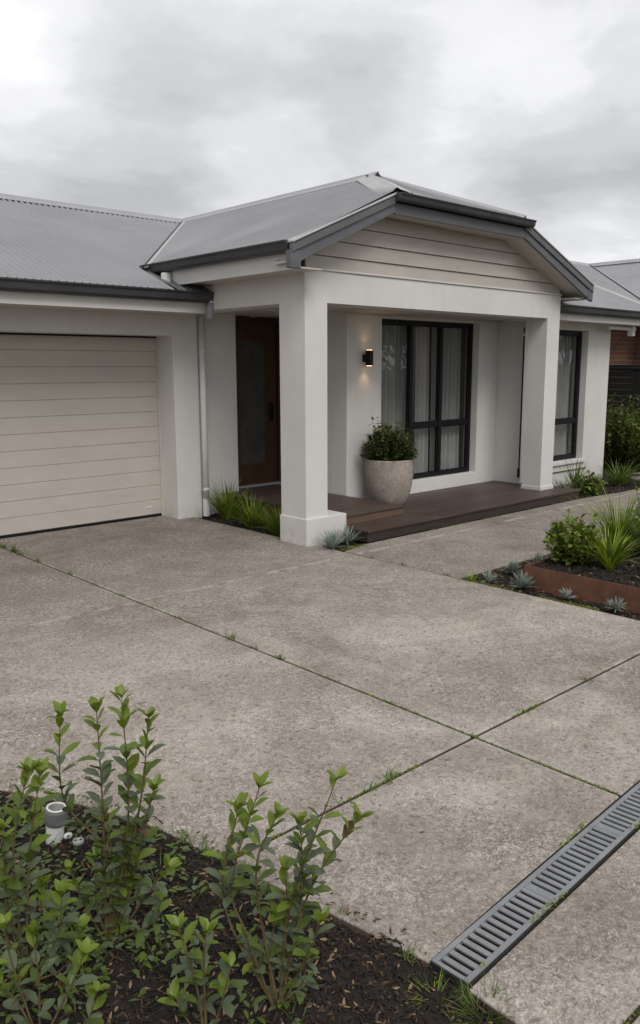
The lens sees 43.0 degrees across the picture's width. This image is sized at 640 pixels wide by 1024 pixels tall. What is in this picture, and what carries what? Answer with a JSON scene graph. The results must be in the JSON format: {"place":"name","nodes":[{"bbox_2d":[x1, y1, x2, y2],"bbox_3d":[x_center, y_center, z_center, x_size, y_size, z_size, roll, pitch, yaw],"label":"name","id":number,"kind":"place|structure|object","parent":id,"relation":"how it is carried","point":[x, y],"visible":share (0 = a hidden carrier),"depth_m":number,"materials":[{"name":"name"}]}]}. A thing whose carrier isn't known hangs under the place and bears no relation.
{"place":"outdoors","nodes":[
{"label":"outdoors","id":0,"kind":"place"},
{"bbox_2d":[199,514,361,551],"bbox_3d":[-0.352,0.187,8.681,0.780,0.024,2.600,-9,14,-42],"label":"garden bed","id":1,"kind":"object","parent":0,"point":[268,532],"visible":0.18,"depth_m":8.82,"materials":[{"name":"soil"}]},
{"bbox_2d":[197,476,258,519],"bbox_3d":[-1.034,-0.158,9.207,0.837,0.512,0.849,-9,14,-42],"label":"grass clump","id":2,"kind":"object","parent":1,"relation":"on","point":[220,506],"visible":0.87,"depth_m":9.18,"materials":[{"name":"green plant"}]},
{"bbox_2d":[223,491,279,527],"bbox_3d":[-0.716,-0.035,8.790,0.789,0.414,0.788,-9,14,-42],"label":"grass clump","id":3,"kind":"object","parent":1,"relation":"on","point":[249,519],"visible":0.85,"depth_m":8.75,"materials":[{"name":"green plant"}]},
{"bbox_2d":[251,503,281,536],"bbox_3d":[-0.409,0.047,8.346,0.704,0.406,0.696,-2,10,-8],"label":"grass clump","id":4,"kind":"object","parent":1,"relation":"on","point":[274,526],"visible":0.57,"depth_m":8.32,"materials":[{"name":"green plant"}]},
{"bbox_2d":[313,527,350,551],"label":"silver plant","id":5,"kind":"object","parent":1,"relation":"on","point":[330,540],"visible":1,"depth_m":7.64,"materials":[{"name":"green plant"}]},
{"bbox_2d":[336,521,362,543],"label":"silver plant","id":6,"kind":"object","parent":1,"relation":"on","point":[348,536],"visible":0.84,"depth_m":7.85,"materials":[{"name":"green plant"}]},
{"bbox_2d":[0,476,639,1023],"bbox_3d":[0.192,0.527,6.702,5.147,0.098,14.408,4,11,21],"label":"mulch","id":7,"kind":"object","parent":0,"point":[326,1000],"visible":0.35,"depth_m":2.35,"materials":[{"name":"brown soil"}]},
{"bbox_2d":[0,756,94,982],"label":"garden shrub","id":8,"kind":"object","parent":7,"relation":"on","point":[13,886],"visible":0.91,"depth_m":2.23,"materials":[{"name":"green plant"}]},
{"bbox_2d":[0,911,108,1023],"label":"garden shrub","id":9,"kind":"object","parent":7,"relation":"on","point":[77,959],"visible":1,"depth_m":2.04,"materials":[{"name":"green plant"}]},
{"bbox_2d":[44,802,67,844],"bbox_3d":[-0.967,1.141,2.968,0.086,0.140,0.086,-3,13,-43],"label":"inspection pipe","id":10,"kind":"object","parent":7,"relation":"in","point":[55,815],"visible":0.79,"depth_m":2.94,"materials":[{"name":"white plastic"}]},
{"bbox_2d":[63,832,72,838],"bbox_3d":[-0.925,1.189,2.981,0.035,0.024,0.027,-9,14,-42],"label":"pebble","id":11,"kind":"object","parent":7,"relation":"on","point":[66,834],"visible":0.98,"depth_m":2.97,"materials":[{"name":"white stone"}]},
{"bbox_2d":[73,837,83,852],"bbox_3d":[-0.861,1.195,2.897,0.039,0.057,0.038,-9,14,-42],"label":"vent riser","id":12,"kind":"object","parent":7,"relation":"on","point":[78,842],"visible":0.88,"depth_m":2.88,"materials":[{"name":"plastic"}]},
{"bbox_2d":[44,684,181,947],"bbox_3d":[-0.600,0.896,2.367,0.386,0.817,0.132,0,10,3],"label":"garden shrub","id":13,"kind":"object","parent":7,"relation":"in","point":[132,842],"visible":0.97,"depth_m":2.37,"materials":[{"name":"green plant"}]},
{"bbox_2d":[0,775,319,1023],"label":"shrubs","id":14,"kind":"object","parent":7,"relation":"on","point":[141,956],"visible":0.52,"depth_m":2.39,"materials":[{"name":"green plant"}]},
{"bbox_2d":[157,911,248,1023],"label":"garden shrub","id":15,"kind":"object","parent":7,"relation":"on","point":[222,983],"visible":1,"depth_m":2.04,"materials":[{"name":"green plant"}]},
{"bbox_2d":[201,766,374,1010],"bbox_3d":[-0.085,1.004,2.128,0.454,0.712,0.126,0,10,-2],"label":"garden shrub","id":16,"kind":"object","parent":7,"relation":"in","point":[304,951],"visible":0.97,"depth_m":2.12,"materials":[{"name":"green plant"}]},
{"bbox_2d":[405,962,465,1023],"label":"grass tuft","id":17,"kind":"object","parent":7,"relation":"in","point":[440,983],"visible":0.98,"depth_m":2.24,"materials":[{"name":"green plant"}]},
{"bbox_2d":[443,973,521,1023],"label":"grass tuft","id":18,"kind":"object","parent":7,"relation":"on","point":[470,996],"visible":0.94,"depth_m":2.18,"materials":[{"name":"green plant"}]},
{"bbox_2d":[0,516,639,1023],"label":"driveway","id":19,"kind":"structure","parent":0,"point":[492,822],"depth_m":3.97,"materials":[{"name":"concrete"}]},
{"bbox_2d":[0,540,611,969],"bbox_3d":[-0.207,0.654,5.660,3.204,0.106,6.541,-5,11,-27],"label":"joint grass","id":20,"kind":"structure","parent":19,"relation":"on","point":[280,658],"depth_m":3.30,"materials":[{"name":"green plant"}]},
{"bbox_2d":[1,498,639,1023],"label":"moss","id":21,"kind":"object","parent":19,"relation":"on","point":[473,736],"visible":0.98,"depth_m":3.48,"materials":[{"name":"green plant"}]},
{"bbox_2d":[140,603,639,1023],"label":"joint fill","id":22,"kind":"object","parent":19,"relation":"in","point":[635,1017],"visible":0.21,"depth_m":2.60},
{"bbox_2d":[429,780,639,991],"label":"channel drain","id":23,"kind":"object","parent":19,"relation":"in","point":[526,885],"visible":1,"depth_m":2.63,"materials":[{"name":"grey metal"}]},
{"bbox_2d":[0,0,639,263],"label":"sky","id":24,"kind":"structure","parent":0,"point":[180,109],"materials":[{"name":"grey"}]},
{"bbox_2d":[345,472,639,579],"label":"path","id":25,"kind":"structure","parent":0,"point":[459,551],"depth_m":7.91,"materials":[{"name":"concrete"}]},
{"bbox_2d":[474,555,639,618],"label":"garden bed","id":26,"kind":"object","parent":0,"point":[571,600],"visible":0.24,"depth_m":6.25,"materials":[{"name":"soil"}]},
{"bbox_2d":[462,571,480,581],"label":"grass tuft","id":27,"kind":"object","parent":26,"relation":"on","point":[473,577],"visible":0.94,"depth_m":6.51,"materials":[{"name":"green plant"}]},
{"bbox_2d":[481,570,497,582],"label":"silver plant","id":28,"kind":"object","parent":26,"relation":"on","point":[489,577],"visible":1,"depth_m":6.45,"materials":[{"name":"green plant"}]},
{"bbox_2d":[499,560,523,572],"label":"silver plant","id":29,"kind":"object","parent":26,"relation":"on","point":[511,567],"visible":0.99,"depth_m":6.74,"materials":[{"name":"green plant"}]},
{"bbox_2d":[510,570,537,587],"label":"silver plant","id":30,"kind":"object","parent":26,"relation":"on","point":[522,581],"visible":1,"depth_m":6.27,"materials":[{"name":"green plant"}]},
{"bbox_2d":[525,550,550,563],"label":"silver plant","id":31,"kind":"object","parent":26,"relation":"on","point":[538,557],"visible":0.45,"depth_m":6.97,"materials":[{"name":"green plant"}]},
{"bbox_2d":[558,587,575,598],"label":"silver plant","id":32,"kind":"object","parent":26,"relation":"on","point":[566,594],"visible":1,"depth_m":5.96,"materials":[{"name":"green plant"}]},
{"bbox_2d":[524,534,639,612],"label":"raised bed","id":33,"kind":"object","parent":26,"relation":"on","point":[595,581],"visible":0.57,"depth_m":6.12,"materials":[{"name":"metal"}]},
{"bbox_2d":[542,506,603,567],"bbox_3d":[2.015,0.190,6.442,0.482,0.462,0.450,5,11,28],"label":"lime shrub","id":34,"kind":"object","parent":33,"relation":"on","point":[563,549],"visible":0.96,"depth_m":6.37,"materials":[{"name":"green plant"}]},
{"bbox_2d":[563,481,639,551],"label":"grass clump","id":35,"kind":"object","parent":33,"relation":"on","point":[613,525],"visible":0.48,"depth_m":6.88,"materials":[{"name":"green plant"}]},
{"bbox_2d":[570,520,639,569],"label":"strappy plant","id":36,"kind":"object","parent":33,"relation":"on","point":[609,554],"visible":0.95,"depth_m":6.22,"materials":[{"name":"green plant"}]},
{"bbox_2d":[609,509,639,550],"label":"grass clump","id":37,"kind":"object","parent":33,"relation":"on","point":[638,532],"visible":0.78,"depth_m":6.69,"materials":[{"name":"green plant"}]},
{"bbox_2d":[627,484,639,530],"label":"leafy shrub","id":38,"kind":"object","parent":33,"relation":"on","point":[636,489],"visible":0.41,"depth_m":7.27,"materials":[{"name":"green plant"}]},
{"bbox_2d":[603,597,625,611],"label":"silver plant","id":39,"kind":"object","parent":26,"relation":"on","point":[615,605],"visible":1,"depth_m":5.71,"materials":[{"name":"green plant"}]},
{"bbox_2d":[565,477,639,498],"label":"garden bed","id":40,"kind":"object","parent":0,"point":[613,491],"visible":0.27,"depth_m":11.42,"materials":[{"name":"soil"}]},
{"bbox_2d":[552,478,568,487],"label":"silver plant","id":41,"kind":"object","parent":40,"relation":"on","point":[564,484],"visible":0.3,"depth_m":10.94,"materials":[{"name":"green plant"}]},
{"bbox_2d":[554,475,576,487],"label":"grass clump","id":42,"kind":"object","parent":40,"relation":"on","point":[570,486],"visible":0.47,"depth_m":10.71,"materials":[{"name":"green plant"}]},
{"bbox_2d":[554,456,590,488],"bbox_3d":[3.511,-0.561,11.230,0.691,0.508,0.564,1,10,4],"label":"grass clump","id":43,"kind":"object","parent":40,"relation":"on","point":[577,474],"visible":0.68,"depth_m":11.22,"materials":[{"name":"green plant"}]},
{"bbox_2d":[572,470,607,494],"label":"leafy shrub","id":44,"kind":"object","parent":40,"relation":"on","point":[591,484],"visible":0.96,"depth_m":10.83,"materials":[{"name":"green plant"}]},
{"bbox_2d":[594,457,639,485],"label":"grass clump","id":45,"kind":"object","parent":40,"relation":"on","point":[618,478],"visible":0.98,"depth_m":11.66,"materials":[{"name":"green plant"}]},
{"bbox_2d":[602,465,639,476],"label":"garden bed","id":46,"kind":"object","parent":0,"point":[637,470],"visible":0.02,"depth_m":13.32,"materials":[{"name":"soil"}]},
{"bbox_2d":[603,392,639,469],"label":"hedge","id":47,"kind":"object","parent":46,"relation":"on","point":[622,443],"visible":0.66,"depth_m":13.04,"materials":[{"name":"green plant"}]},
{"bbox_2d":[606,365,639,430],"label":"side fence","id":48,"kind":"object","parent":46,"relation":"on","point":[621,378],"visible":0.12,"depth_m":13.84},
{"bbox_3d":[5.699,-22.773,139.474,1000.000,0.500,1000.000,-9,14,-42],"label":"ground","id":49,"kind":"structure","parent":0,"visible":0},
{"bbox_2d":[0,171,639,546],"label":"house","id":50,"kind":"structure","parent":49,"relation":"on","point":[153,365],"depth_m":8.99,"materials":[{"name":"beige paint"}]},
{"bbox_2d":[0,332,163,538],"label":"garage door","id":51,"kind":"structure","parent":50,"relation":"in","point":[81,446],"depth_m":8.54,"materials":[{"name":"paint"}]},
{"bbox_2d":[235,316,280,488],"bbox_3d":[-0.721,-1.362,10.095,1.060,2.070,0.140,-9,14,-42],"label":"front door","id":52,"kind":"structure","parent":50,"relation":"in","point":[257,338],"depth_m":10.06,"materials":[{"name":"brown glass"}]},
{"bbox_2d":[362,350,372,365],"bbox_3d":[0.548,-1.759,9.270,0.070,0.180,0.115,-9,14,-42],"label":"wall light","id":53,"kind":"object","parent":50,"relation":"attached to","point":[367,357],"visible":1,"depth_m":9.23,"materials":[{"name":"black metal"}]},
{"bbox_2d":[381,319,472,478],"bbox_3d":[1.284,-1.427,10.366,1.865,2.010,0.197,-9,14,-42],"label":"window","id":54,"kind":"structure","parent":50,"relation":"in","point":[444,423],"depth_m":10.49,"materials":[{"name":"black glass"}]},
{"bbox_2d":[553,330,581,460],"bbox_3d":[3.446,-1.687,11.774,0.845,1.895,0.204,-9,14,-42],"label":"window","id":55,"kind":"structure","parent":50,"relation":"in","point":[562,420],"depth_m":11.94,"materials":[{"name":"black glass"}]},
{"bbox_2d":[222,480,580,543],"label":"timber deck","id":56,"kind":"structure","parent":49,"relation":"on","point":[377,521],"depth_m":9.17,"materials":[{"name":"brown wood"}]},
{"bbox_2d":[365,458,413,504],"bbox_3d":[0.795,-0.353,9.364,0.558,0.530,0.558,-9,14,-42],"label":"planter pot","id":57,"kind":"object","parent":56,"relation":"on","point":[389,481],"visible":0.8,"depth_m":9.14,"materials":[{"name":"concrete"}]},
{"bbox_2d":[359,416,418,460],"bbox_3d":[0.796,-0.819,9.276,0.700,0.561,0.700,-9,14,-42],"label":"potted shrub","id":58,"kind":"object","parent":57,"relation":"on","point":[397,447],"visible":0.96,"depth_m":9.15,"materials":[{"name":"green plant"}]},
{"bbox_2d":[569,258,639,407],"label":"neighbour house","id":59,"kind":"structure","parent":49,"relation":"on","point":[621,277],"depth_m":17.38,"materials":[{"name":"red brick"}]}
]}

